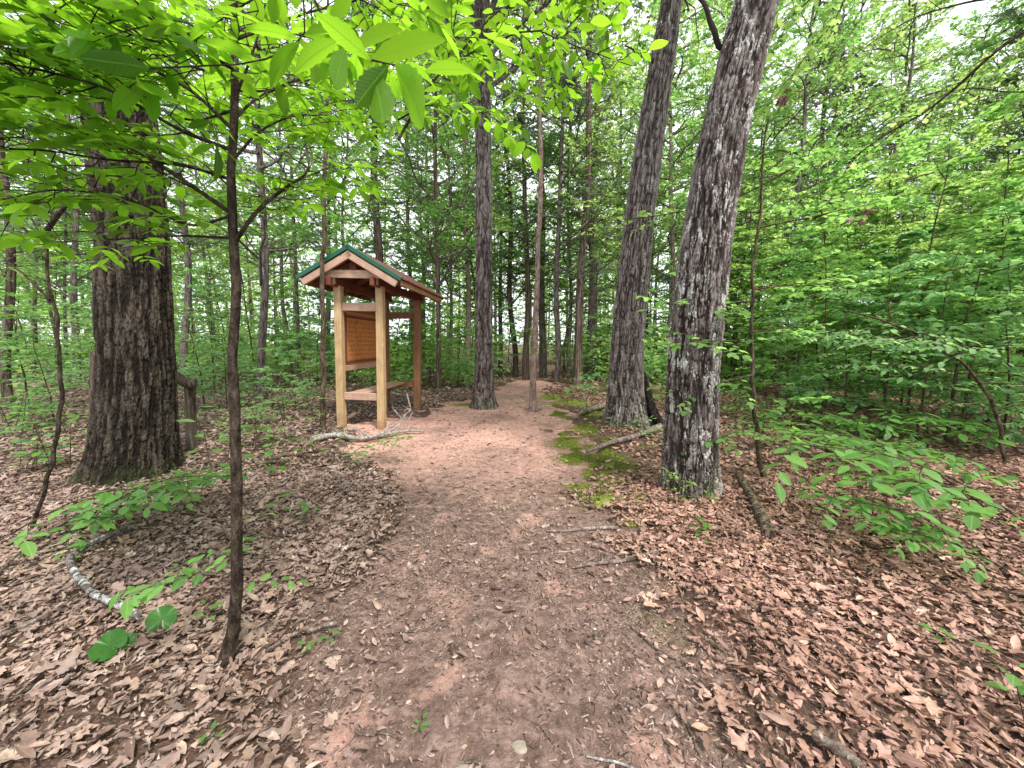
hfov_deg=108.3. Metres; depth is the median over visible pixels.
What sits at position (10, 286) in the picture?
cedar tree
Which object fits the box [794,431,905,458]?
plant
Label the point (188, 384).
wooden post
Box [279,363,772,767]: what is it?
path
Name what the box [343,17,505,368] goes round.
tree
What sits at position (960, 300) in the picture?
sapling
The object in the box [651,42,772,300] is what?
tree
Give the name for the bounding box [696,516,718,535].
seedling
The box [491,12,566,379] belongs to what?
cedar tree
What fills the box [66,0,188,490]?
oak tree
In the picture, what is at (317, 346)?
sapling
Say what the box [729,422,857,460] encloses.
plant
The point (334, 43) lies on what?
overhanging bough
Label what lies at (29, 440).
seedling
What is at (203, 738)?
seedling
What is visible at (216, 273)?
tree
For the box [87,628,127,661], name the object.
leaf
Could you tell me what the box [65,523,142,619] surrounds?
fallen branch
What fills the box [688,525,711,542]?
seedling
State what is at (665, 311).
sapling
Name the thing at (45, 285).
sapling
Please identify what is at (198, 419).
seedling
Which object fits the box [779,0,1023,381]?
tree
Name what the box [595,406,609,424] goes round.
seedling
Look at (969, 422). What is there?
plant
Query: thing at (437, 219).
tree
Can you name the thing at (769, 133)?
tree
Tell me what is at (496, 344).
sapling
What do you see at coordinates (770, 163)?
sapling
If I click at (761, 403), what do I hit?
seedling
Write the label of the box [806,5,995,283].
tree
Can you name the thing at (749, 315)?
sapling
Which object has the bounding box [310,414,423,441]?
fallen branch
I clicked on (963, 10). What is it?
sky
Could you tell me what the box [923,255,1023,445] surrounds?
sapling
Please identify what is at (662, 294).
sapling
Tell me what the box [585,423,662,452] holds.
fallen log
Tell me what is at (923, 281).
sapling
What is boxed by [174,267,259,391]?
sapling
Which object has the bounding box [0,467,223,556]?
plant
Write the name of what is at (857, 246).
sapling
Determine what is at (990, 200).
sapling
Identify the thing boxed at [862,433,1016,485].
plant
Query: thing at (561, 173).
tree
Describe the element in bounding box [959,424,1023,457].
seedling
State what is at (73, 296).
tree
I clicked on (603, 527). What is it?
fallen stick
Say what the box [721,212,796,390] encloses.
sapling
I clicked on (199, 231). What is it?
sapling
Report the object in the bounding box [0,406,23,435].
seedling
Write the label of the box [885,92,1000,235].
tree
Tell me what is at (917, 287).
sapling
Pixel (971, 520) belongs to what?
plant
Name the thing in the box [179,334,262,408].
plant
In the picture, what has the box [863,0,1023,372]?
tree
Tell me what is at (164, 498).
plant
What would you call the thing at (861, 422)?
plant
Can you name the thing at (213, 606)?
seedling
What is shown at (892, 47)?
tree
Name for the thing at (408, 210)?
tree
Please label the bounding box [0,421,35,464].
seedling
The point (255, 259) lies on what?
sapling
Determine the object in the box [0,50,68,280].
tree
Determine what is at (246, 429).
plant
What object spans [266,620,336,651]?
fallen stick
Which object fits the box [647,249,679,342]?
sapling
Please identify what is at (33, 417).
seedling
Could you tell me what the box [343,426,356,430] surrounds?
rock
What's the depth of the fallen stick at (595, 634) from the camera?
1.91 m
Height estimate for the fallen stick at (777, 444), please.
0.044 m
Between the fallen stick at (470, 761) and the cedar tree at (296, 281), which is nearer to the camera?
the fallen stick at (470, 761)
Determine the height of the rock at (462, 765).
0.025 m
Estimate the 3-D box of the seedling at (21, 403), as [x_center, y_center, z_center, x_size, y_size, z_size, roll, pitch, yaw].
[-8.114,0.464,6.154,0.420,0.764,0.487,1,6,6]
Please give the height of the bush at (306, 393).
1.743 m
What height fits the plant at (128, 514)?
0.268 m
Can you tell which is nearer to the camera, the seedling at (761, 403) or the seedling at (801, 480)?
the seedling at (801, 480)
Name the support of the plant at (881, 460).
on the ground
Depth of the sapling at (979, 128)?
5.96 m
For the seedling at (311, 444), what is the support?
on the ground
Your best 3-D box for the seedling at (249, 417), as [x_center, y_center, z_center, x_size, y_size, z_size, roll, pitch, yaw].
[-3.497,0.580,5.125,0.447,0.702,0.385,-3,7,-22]
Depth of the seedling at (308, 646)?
1.85 m
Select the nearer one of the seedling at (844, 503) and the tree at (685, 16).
the seedling at (844, 503)
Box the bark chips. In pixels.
[243,377,962,767]
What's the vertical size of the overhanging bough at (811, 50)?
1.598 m
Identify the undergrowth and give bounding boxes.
[0,317,1021,440]
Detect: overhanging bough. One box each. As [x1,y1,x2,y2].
[52,0,518,180]
[377,0,667,172]
[580,170,789,235]
[594,0,631,74]
[699,0,844,126]
[822,0,1023,199]
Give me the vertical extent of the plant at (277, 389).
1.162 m
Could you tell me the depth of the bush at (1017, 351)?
10.10 m
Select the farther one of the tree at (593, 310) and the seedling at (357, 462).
the tree at (593, 310)
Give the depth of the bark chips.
1.95 m
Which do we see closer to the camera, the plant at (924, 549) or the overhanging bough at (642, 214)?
the plant at (924, 549)
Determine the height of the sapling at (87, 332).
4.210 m
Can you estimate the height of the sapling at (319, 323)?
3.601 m
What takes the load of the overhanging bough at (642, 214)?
attached to the oak tree at (625, 393)
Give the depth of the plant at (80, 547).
2.78 m
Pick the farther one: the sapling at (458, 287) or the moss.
the sapling at (458, 287)
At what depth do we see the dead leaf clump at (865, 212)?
4.48 m
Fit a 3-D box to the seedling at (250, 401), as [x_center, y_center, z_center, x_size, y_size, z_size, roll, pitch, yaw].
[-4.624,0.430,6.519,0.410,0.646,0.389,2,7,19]
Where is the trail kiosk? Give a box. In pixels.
[295,244,443,429]
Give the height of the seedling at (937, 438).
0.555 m
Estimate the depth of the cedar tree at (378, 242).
12.41 m
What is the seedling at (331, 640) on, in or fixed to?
on the bark chips
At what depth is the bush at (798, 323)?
7.85 m
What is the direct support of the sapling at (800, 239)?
on the ground
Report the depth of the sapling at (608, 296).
18.29 m
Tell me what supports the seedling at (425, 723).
on the path
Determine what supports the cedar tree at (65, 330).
on the ground
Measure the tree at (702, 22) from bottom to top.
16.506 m
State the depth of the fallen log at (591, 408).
7.93 m
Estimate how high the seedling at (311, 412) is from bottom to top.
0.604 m
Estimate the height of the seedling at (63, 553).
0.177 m
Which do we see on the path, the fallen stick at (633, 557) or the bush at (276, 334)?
the fallen stick at (633, 557)
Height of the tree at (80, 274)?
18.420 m
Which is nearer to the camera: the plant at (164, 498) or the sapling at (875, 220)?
the plant at (164, 498)
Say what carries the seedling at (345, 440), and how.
on the ground
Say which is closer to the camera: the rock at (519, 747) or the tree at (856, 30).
the rock at (519, 747)
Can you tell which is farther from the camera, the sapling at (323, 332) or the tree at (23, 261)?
the tree at (23, 261)
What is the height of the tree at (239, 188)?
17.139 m
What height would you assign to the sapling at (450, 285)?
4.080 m
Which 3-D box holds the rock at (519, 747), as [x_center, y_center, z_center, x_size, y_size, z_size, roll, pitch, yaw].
[0.030,1.394,1.421,0.063,0.017,0.052,0,6,0]
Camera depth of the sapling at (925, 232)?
6.99 m
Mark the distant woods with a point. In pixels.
(446, 321)
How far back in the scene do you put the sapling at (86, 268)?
13.10 m
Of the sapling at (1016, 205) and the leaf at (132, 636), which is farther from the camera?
the sapling at (1016, 205)
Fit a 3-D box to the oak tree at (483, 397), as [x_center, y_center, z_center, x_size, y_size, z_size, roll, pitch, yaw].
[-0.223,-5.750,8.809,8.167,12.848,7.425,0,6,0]
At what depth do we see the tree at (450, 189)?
14.97 m
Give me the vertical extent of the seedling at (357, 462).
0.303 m
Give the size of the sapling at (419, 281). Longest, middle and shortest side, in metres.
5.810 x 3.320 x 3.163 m
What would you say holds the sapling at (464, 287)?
on the ground
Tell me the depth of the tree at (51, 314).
19.52 m
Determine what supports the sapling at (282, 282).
on the ground
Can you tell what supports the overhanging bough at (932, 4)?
attached to the oak tree at (701, 286)
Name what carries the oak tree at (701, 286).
on the ground
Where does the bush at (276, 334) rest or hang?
on the ground
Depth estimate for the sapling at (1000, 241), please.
5.88 m
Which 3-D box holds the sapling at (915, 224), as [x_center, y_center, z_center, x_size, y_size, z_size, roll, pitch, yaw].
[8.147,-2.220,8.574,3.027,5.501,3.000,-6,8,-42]
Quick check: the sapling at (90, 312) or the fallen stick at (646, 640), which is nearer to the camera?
the fallen stick at (646, 640)
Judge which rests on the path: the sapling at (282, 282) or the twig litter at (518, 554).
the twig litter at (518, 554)
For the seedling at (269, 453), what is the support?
on the ground
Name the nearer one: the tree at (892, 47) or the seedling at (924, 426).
the seedling at (924, 426)
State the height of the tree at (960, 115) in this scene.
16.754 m
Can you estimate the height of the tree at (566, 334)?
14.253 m
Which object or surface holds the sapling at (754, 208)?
on the ground
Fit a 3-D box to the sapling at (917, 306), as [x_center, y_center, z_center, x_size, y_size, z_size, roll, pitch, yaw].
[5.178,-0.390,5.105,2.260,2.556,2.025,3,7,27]
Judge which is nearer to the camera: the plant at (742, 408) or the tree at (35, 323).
the plant at (742, 408)
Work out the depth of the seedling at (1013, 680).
1.44 m
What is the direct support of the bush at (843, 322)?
on the ground
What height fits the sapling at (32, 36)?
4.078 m
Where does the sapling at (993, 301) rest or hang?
on the ground
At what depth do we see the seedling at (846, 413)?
4.58 m
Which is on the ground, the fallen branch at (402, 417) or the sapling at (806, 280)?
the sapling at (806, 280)
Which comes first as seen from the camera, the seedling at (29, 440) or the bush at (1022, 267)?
the seedling at (29, 440)
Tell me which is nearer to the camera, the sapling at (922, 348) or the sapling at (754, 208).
the sapling at (922, 348)
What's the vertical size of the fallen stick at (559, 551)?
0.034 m
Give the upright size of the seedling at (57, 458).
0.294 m
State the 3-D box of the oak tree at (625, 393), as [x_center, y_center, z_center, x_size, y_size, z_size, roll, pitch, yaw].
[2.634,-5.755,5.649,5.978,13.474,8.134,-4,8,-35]
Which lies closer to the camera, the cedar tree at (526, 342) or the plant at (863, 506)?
the plant at (863, 506)
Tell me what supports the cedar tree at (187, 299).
on the ground
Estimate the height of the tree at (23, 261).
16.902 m
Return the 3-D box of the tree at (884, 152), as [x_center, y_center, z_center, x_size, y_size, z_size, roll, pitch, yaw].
[16.337,-7.342,15.945,6.130,14.229,6.601,-6,6,1]
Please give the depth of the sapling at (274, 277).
14.11 m
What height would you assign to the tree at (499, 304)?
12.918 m
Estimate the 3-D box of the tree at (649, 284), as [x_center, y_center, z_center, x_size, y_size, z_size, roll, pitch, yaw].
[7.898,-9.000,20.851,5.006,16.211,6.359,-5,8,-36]
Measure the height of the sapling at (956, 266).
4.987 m
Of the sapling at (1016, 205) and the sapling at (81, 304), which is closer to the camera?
the sapling at (1016, 205)
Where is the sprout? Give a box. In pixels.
[659,467,717,503]
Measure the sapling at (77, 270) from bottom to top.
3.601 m
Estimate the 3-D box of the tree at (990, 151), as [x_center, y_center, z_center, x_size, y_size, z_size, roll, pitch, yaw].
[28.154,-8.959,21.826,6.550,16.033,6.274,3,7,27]
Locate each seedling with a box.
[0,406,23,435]
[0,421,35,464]
[1,388,45,430]
[3,387,41,432]
[6,426,69,472]
[11,408,52,435]
[12,418,49,449]
[12,443,61,467]
[12,446,49,470]
[13,409,54,433]
[15,431,60,471]
[23,446,74,465]
[25,412,64,434]
[33,405,67,434]
[45,543,81,562]
[51,419,86,466]
[177,419,228,469]
[179,406,212,428]
[192,600,224,624]
[197,720,225,744]
[213,431,246,468]
[240,391,261,419]
[241,401,272,445]
[243,534,259,546]
[244,416,268,450]
[261,426,286,465]
[261,450,288,464]
[262,493,292,517]
[264,399,298,436]
[286,432,313,461]
[287,435,328,460]
[295,502,319,519]
[297,640,316,655]
[300,398,321,424]
[301,405,323,431]
[318,629,339,642]
[336,430,353,460]
[343,447,368,467]
[413,712,429,732]
[578,400,593,429]
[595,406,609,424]
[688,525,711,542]
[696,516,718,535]
[749,414,774,448]
[750,395,776,408]
[793,477,817,489]
[802,404,820,431]
[805,405,835,446]
[824,495,853,512]
[838,409,886,437]
[847,376,874,412]
[884,422,920,434]
[902,411,964,448]
[905,418,943,437]
[917,623,955,642]
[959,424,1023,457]
[970,641,1023,720]
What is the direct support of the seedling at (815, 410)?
on the ground
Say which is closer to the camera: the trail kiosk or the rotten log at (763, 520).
the rotten log at (763, 520)
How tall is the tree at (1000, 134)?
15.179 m
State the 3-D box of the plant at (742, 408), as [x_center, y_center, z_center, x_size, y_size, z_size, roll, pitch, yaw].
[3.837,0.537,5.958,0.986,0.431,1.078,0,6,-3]
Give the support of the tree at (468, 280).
on the ground
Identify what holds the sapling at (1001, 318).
on the ground
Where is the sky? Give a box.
[0,0,1023,344]
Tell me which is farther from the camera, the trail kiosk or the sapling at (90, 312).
the sapling at (90, 312)
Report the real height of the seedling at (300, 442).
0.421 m
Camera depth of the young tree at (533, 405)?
8.04 m
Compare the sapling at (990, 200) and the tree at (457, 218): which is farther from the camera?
the tree at (457, 218)
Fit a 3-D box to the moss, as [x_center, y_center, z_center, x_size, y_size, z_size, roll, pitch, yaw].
[0.582,0.654,7.841,4.497,0.163,9.595,0,6,0]
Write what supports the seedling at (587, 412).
on the moss
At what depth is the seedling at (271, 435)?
4.44 m
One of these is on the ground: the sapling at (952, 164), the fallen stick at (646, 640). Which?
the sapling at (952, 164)
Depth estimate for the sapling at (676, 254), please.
14.13 m
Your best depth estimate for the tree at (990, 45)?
11.52 m
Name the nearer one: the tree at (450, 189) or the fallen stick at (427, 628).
the fallen stick at (427, 628)
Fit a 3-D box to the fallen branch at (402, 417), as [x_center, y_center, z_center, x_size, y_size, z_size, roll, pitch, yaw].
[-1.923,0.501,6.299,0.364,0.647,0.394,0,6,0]
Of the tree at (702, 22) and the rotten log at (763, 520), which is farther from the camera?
the tree at (702, 22)
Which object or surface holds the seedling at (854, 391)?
on the ground
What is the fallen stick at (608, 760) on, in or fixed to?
on the path
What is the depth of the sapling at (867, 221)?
12.97 m
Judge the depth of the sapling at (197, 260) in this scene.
14.95 m
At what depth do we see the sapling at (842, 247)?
10.32 m
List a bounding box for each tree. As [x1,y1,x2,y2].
[0,0,212,285]
[0,15,92,407]
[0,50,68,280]
[0,53,92,367]
[0,62,177,378]
[0,65,92,372]
[0,209,44,285]
[1,87,92,375]
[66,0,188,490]
[152,0,356,398]
[154,0,254,389]
[161,8,303,282]
[162,71,256,367]
[171,0,369,368]
[223,0,352,381]
[254,38,399,374]
[262,1,416,372]
[309,0,439,384]
[332,8,474,369]
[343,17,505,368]
[346,0,649,409]
[353,0,530,388]
[369,6,534,378]
[380,20,524,377]
[417,80,508,371]
[444,0,578,376]
[458,0,647,381]
[464,122,533,369]
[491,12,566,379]
[492,40,604,377]
[507,100,615,369]
[514,9,651,378]
[518,34,627,377]
[522,0,542,412]
[526,0,638,385]
[548,43,681,282]
[577,0,788,259]
[601,0,726,429]
[603,85,696,361]
[605,0,754,375]
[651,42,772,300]
[652,0,870,376]
[656,0,825,377]
[658,0,779,502]
[681,35,848,366]
[730,0,945,384]
[737,0,968,368]
[742,99,837,355]
[777,2,872,371]
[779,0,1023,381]
[780,0,939,367]
[793,20,1009,373]
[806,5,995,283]
[817,56,911,361]
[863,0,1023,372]
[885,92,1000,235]
[906,0,1023,379]
[907,26,1023,272]
[910,0,1023,205]
[937,76,1022,312]
[957,3,1023,382]
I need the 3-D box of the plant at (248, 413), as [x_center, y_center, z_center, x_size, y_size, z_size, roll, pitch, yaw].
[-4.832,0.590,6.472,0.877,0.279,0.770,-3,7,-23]
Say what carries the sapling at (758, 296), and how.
on the ground
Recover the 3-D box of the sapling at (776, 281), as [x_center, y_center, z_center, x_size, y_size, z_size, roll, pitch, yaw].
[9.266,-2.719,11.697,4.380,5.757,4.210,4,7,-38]
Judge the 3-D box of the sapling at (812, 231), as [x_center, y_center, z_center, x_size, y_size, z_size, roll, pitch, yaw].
[5.574,-1.677,6.670,3.298,4.745,3.506,0,6,0]
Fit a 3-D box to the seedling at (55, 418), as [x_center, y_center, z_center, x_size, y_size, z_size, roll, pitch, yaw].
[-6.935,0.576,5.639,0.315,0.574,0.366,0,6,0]
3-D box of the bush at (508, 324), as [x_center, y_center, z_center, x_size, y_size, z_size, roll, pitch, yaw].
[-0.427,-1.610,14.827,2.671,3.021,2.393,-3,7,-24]
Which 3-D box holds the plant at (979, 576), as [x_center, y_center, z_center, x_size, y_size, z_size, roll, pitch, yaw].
[2.798,1.078,2.420,0.789,0.251,0.693,3,7,25]
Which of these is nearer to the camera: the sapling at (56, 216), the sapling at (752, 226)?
the sapling at (56, 216)
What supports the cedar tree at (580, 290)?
on the ground
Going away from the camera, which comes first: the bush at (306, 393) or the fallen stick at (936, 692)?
the fallen stick at (936, 692)
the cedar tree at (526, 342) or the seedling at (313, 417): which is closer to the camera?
the seedling at (313, 417)
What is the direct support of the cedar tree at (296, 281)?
on the ground
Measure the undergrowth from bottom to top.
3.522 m
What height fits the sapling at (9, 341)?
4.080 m
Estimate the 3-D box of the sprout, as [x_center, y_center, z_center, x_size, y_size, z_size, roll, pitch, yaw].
[1.575,0.940,3.316,0.493,0.423,0.345,3,7,22]
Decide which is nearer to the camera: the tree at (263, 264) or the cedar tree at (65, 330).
the tree at (263, 264)
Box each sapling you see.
[0,0,487,667]
[0,166,123,528]
[0,206,62,381]
[0,223,91,373]
[0,230,92,368]
[0,257,68,373]
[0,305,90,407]
[39,266,95,385]
[53,285,93,366]
[54,236,181,352]
[62,258,199,346]
[68,245,199,346]
[72,292,94,347]
[169,195,269,351]
[170,240,243,363]
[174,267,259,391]
[176,164,312,380]
[176,258,248,380]
[226,229,314,376]
[247,279,319,373]
[268,210,404,382]
[279,291,334,380]
[295,288,372,372]
[320,0,328,430]
[332,242,422,357]
[362,229,448,357]
[389,245,435,376]
[402,228,496,369]
[404,269,462,382]
[453,250,509,374]
[456,269,517,367]
[472,230,547,371]
[531,271,586,359]
[551,274,604,360]
[563,274,613,370]
[572,253,614,373]
[583,245,648,343]
[635,119,922,480]
[644,289,671,383]
[645,263,666,354]
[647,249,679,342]
[648,277,670,367]
[660,242,736,338]
[661,202,775,353]
[664,156,806,381]
[665,238,761,344]
[720,237,897,387]
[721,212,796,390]
[721,234,806,385]
[723,206,786,369]
[725,134,951,421]
[727,218,806,381]
[730,208,883,367]
[731,192,835,379]
[736,221,823,365]
[739,248,863,394]
[740,217,859,370]
[745,84,1023,418]
[756,206,930,402]
[774,149,954,399]
[780,269,920,426]
[783,219,875,325]
[789,221,1019,434]
[799,311,1023,464]
[803,171,975,384]
[810,218,923,378]
[810,230,904,353]
[837,154,1023,417]
[840,246,1023,442]
[856,154,1023,390]
[865,102,1023,423]
[865,246,946,374]
[881,190,1023,397]
[883,210,1023,443]
[893,194,1023,433]
[917,174,1023,380]
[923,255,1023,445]
[955,191,1023,384]
[973,216,1023,383]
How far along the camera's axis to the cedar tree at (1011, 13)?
11.05 m
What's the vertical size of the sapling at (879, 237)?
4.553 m
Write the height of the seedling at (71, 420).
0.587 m
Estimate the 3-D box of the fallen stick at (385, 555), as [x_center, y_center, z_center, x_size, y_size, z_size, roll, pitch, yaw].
[-1.052,1.230,2.708,0.462,0.046,0.105,2,7,14]
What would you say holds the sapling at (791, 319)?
on the ground
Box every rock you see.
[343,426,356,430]
[454,763,468,767]
[512,740,526,754]
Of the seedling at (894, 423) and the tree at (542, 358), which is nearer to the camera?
the seedling at (894, 423)
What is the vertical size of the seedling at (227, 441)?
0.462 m
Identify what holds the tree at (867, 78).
on the ground
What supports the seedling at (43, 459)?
on the ground
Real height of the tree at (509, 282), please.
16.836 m
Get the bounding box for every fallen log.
[577,403,605,414]
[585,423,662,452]
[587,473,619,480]
[811,729,866,767]
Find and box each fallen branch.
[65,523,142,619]
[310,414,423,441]
[389,394,410,431]
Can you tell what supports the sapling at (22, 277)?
on the ground
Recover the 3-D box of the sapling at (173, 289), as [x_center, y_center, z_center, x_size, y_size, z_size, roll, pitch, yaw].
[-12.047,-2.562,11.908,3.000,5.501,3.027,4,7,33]
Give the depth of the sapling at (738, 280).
11.07 m
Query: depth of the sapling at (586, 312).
16.53 m
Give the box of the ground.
[0,344,1023,767]
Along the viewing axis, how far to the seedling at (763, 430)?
4.83 m
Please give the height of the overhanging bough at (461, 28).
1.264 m
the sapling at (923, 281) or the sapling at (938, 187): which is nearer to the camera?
the sapling at (923, 281)
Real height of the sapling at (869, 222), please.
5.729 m
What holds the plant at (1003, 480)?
on the ground
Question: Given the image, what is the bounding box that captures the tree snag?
[644,371,663,424]
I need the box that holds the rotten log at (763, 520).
[735,472,775,538]
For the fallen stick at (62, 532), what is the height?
0.032 m
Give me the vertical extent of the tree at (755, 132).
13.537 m
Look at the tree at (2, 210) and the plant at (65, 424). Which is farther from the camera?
the tree at (2, 210)
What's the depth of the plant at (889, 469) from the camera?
3.53 m
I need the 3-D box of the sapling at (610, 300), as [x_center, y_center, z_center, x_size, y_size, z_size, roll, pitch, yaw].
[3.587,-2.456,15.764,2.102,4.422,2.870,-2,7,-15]
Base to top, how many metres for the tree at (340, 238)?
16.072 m
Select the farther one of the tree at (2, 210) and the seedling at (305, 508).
the tree at (2, 210)
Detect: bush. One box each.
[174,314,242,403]
[238,318,305,386]
[257,331,333,409]
[427,313,474,385]
[463,307,530,378]
[573,309,613,366]
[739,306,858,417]
[770,292,878,405]
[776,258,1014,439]
[798,284,897,386]
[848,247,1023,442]
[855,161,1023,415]
[890,205,1023,386]
[957,184,1021,380]
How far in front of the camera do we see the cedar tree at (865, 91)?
14.70 m
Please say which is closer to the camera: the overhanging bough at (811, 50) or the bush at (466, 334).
the overhanging bough at (811, 50)
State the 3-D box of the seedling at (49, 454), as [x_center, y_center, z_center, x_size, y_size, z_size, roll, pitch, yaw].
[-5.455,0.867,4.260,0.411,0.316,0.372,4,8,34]
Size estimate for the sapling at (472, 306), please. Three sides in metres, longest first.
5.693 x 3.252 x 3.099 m
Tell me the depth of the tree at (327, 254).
16.16 m
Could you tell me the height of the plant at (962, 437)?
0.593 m
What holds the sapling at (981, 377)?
on the ground
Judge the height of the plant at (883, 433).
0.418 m
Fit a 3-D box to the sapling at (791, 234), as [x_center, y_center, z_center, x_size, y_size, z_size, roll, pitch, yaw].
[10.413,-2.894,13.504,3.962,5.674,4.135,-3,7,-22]
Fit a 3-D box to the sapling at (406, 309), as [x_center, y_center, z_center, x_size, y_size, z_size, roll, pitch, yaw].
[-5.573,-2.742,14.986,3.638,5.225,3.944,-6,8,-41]
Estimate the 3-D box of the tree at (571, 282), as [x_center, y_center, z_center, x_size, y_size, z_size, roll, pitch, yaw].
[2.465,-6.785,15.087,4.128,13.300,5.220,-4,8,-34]
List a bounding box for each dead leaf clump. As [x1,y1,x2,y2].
[775,80,790,107]
[846,193,877,225]
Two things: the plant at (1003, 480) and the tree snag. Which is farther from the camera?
the tree snag
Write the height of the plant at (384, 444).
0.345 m
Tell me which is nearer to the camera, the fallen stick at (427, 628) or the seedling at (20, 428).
the fallen stick at (427, 628)
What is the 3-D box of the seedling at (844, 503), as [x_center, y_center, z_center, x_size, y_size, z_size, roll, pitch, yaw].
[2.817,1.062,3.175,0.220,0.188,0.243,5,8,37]
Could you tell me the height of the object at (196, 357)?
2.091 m
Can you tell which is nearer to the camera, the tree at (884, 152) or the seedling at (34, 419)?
the seedling at (34, 419)
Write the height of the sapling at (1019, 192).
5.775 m
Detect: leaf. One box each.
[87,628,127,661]
[115,632,136,648]
[145,605,176,631]
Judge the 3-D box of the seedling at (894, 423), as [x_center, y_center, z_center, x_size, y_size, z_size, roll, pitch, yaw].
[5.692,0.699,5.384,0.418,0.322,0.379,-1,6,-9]
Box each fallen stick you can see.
[0,513,118,573]
[0,594,77,636]
[58,491,195,534]
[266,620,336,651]
[344,546,392,560]
[355,729,400,740]
[397,621,448,632]
[465,759,484,767]
[502,546,580,551]
[546,525,618,531]
[572,550,658,568]
[585,630,599,646]
[586,754,634,767]
[630,625,688,664]
[686,722,700,754]
[760,441,826,448]
[875,607,899,616]
[883,686,947,696]
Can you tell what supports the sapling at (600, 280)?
on the ground
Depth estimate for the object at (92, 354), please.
5.38 m
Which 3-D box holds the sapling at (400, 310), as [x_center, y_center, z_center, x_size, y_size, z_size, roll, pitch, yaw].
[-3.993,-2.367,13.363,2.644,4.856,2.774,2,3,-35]
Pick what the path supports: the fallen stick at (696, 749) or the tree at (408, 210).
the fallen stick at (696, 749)
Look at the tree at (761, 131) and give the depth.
15.88 m
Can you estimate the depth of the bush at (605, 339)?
13.92 m
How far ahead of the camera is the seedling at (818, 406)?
4.87 m
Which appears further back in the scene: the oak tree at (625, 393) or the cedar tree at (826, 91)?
the cedar tree at (826, 91)
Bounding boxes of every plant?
[0,337,89,422]
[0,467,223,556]
[26,408,88,435]
[32,468,211,550]
[51,454,285,539]
[112,471,244,519]
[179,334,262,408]
[207,406,264,426]
[218,425,280,438]
[244,360,312,420]
[338,431,412,463]
[719,399,798,436]
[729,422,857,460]
[759,414,1023,521]
[765,409,955,485]
[776,402,877,438]
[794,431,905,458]
[795,487,981,552]
[810,464,1023,537]
[821,416,928,447]
[828,413,965,456]
[854,440,1023,487]
[856,515,964,555]
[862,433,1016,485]
[865,512,1016,583]
[872,400,1023,453]
[891,414,1023,440]
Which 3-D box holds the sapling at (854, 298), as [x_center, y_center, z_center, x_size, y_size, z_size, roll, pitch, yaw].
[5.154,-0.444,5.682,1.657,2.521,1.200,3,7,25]
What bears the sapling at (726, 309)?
on the ground
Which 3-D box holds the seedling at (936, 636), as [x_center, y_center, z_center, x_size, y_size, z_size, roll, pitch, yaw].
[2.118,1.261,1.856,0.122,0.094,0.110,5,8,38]
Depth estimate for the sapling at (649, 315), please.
15.84 m
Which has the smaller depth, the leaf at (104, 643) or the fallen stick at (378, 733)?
the fallen stick at (378, 733)
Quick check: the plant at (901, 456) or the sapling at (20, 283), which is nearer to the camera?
the plant at (901, 456)
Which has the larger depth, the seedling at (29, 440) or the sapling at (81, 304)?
the sapling at (81, 304)
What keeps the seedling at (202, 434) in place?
on the ground
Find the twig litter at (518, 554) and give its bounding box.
[0,400,1023,757]
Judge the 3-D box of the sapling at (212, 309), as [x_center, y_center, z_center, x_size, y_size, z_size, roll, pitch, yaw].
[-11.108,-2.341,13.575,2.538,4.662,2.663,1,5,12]
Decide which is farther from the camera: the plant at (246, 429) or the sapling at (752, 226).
the sapling at (752, 226)
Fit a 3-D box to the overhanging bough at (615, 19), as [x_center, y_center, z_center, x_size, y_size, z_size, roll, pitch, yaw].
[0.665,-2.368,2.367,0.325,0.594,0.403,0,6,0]
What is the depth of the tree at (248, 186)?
17.39 m
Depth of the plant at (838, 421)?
4.92 m
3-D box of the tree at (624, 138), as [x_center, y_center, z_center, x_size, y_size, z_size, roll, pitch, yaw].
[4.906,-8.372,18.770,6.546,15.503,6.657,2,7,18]
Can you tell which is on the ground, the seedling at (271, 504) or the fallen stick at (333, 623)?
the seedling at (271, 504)
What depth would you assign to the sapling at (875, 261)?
14.05 m
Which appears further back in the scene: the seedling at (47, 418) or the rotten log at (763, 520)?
the seedling at (47, 418)
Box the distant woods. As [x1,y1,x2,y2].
[0,23,1021,370]
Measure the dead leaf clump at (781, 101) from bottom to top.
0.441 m
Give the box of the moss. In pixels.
[444,387,712,529]
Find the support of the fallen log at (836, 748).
on the ground
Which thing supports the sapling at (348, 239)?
on the ground
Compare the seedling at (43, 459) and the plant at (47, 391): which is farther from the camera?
the plant at (47, 391)

